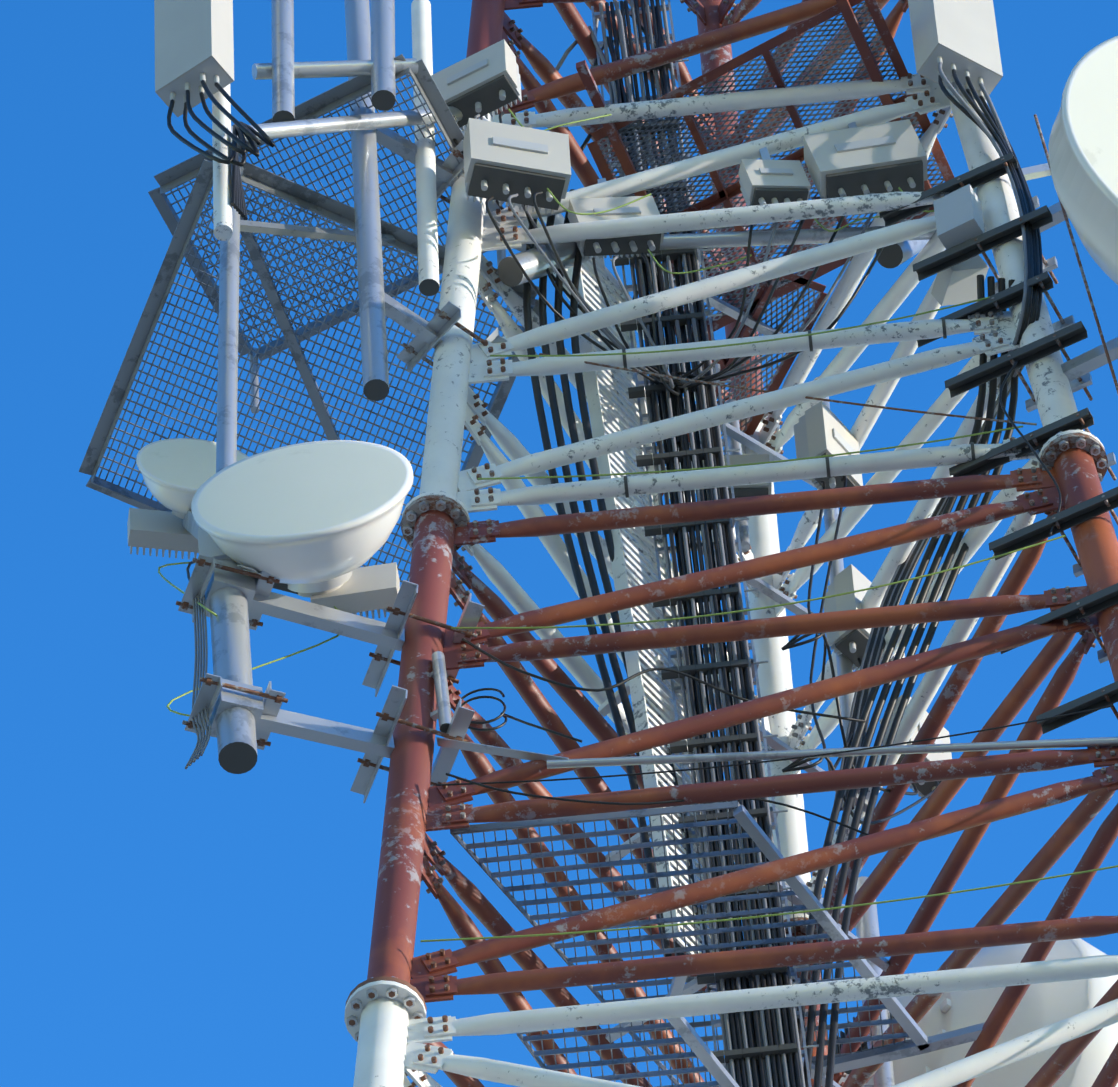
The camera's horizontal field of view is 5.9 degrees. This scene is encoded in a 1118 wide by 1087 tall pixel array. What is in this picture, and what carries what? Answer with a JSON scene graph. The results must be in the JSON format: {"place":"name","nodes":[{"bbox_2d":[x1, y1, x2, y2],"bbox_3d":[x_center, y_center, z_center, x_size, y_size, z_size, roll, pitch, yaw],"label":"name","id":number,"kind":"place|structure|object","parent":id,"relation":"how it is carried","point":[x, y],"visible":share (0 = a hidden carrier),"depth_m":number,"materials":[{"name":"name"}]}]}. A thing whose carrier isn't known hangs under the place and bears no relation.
{"place":"outdoors","nodes":[
{"label":"outdoors","id":0,"kind":"place"},
{"bbox_2d":[0,0,1117,1086],"label":"sky","id":1,"kind":"structure","parent":0,"point":[164,923],"materials":[{"name":"blue"}]},
{"label":"ground","id":2,"kind":"structure","parent":0,"visible":0},
{"bbox_2d":[344,0,1117,1086],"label":"lattice tower","id":3,"kind":"structure","parent":2,"relation":"on","point":[398,1036],"depth_m":50.74,"materials":[{"name":"metal"}]},
{"bbox_2d":[127,169,484,807],"bbox_3d":[-1.189,-0.082,51.073,1.388,5.164,1.883,12,-58,-10],"label":"dish antenna","id":4,"kind":"object","parent":3,"relation":"attached to","point":[315,521],"visible":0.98,"depth_m":49.82,"materials":[{"name":"white"}]},
{"bbox_2d":[79,54,546,612],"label":"ice shield guards","id":5,"kind":"object","parent":3,"relation":"on","point":[187,224],"visible":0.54,"depth_m":53.60,"materials":[{"name":"grey"}]},
{"bbox_2d":[154,0,570,400],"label":"cellular antennas","id":6,"kind":"object","parent":3,"relation":"attached to","point":[501,163],"visible":0.94,"depth_m":52.98,"materials":[{"name":"white metal"}]},
{"bbox_2d":[450,0,984,1086],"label":"access platforms","id":7,"kind":"object","parent":3,"relation":"attached to","point":[920,1040],"visible":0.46,"depth_m":49.52,"materials":[{"name":"grey metal"}]},
{"bbox_2d":[555,0,888,1086],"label":"cable ladder","id":8,"kind":"object","parent":3,"relation":"attached to","point":[763,1048],"visible":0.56,"depth_m":51.83,"materials":[{"name":"white metal"}]},
{"bbox_2d":[498,115,988,798],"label":"equipment boxes","id":9,"kind":"object","parent":3,"relation":"attached to","point":[852,159],"visible":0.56,"depth_m":53.44,"materials":[{"name":"white metal"}]},
{"bbox_2d":[446,109,1061,1086],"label":"cables","id":10,"kind":"object","parent":3,"relation":"attached to","point":[576,297],"visible":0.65,"depth_m":51.76,"materials":[{"name":"black rubber"}]},
{"bbox_2d":[421,296,1117,941],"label":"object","id":11,"kind":"object","parent":3,"relation":"attached to","point":[441,712],"visible":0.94,"depth_m":48.88,"materials":[{"name":"white"}]},
{"bbox_2d":[819,36,1117,1086],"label":"dish antennas","id":12,"kind":"object","parent":3,"relation":"attached to","point":[1083,148],"visible":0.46,"depth_m":51.69,"materials":[{"name":"white"}]},
{"bbox_2d":[833,0,1117,810],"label":"cables","id":13,"kind":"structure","parent":3,"relation":"attached to","point":[956,48],"depth_m":52.52,"materials":[{"name":"black"}]}
]}

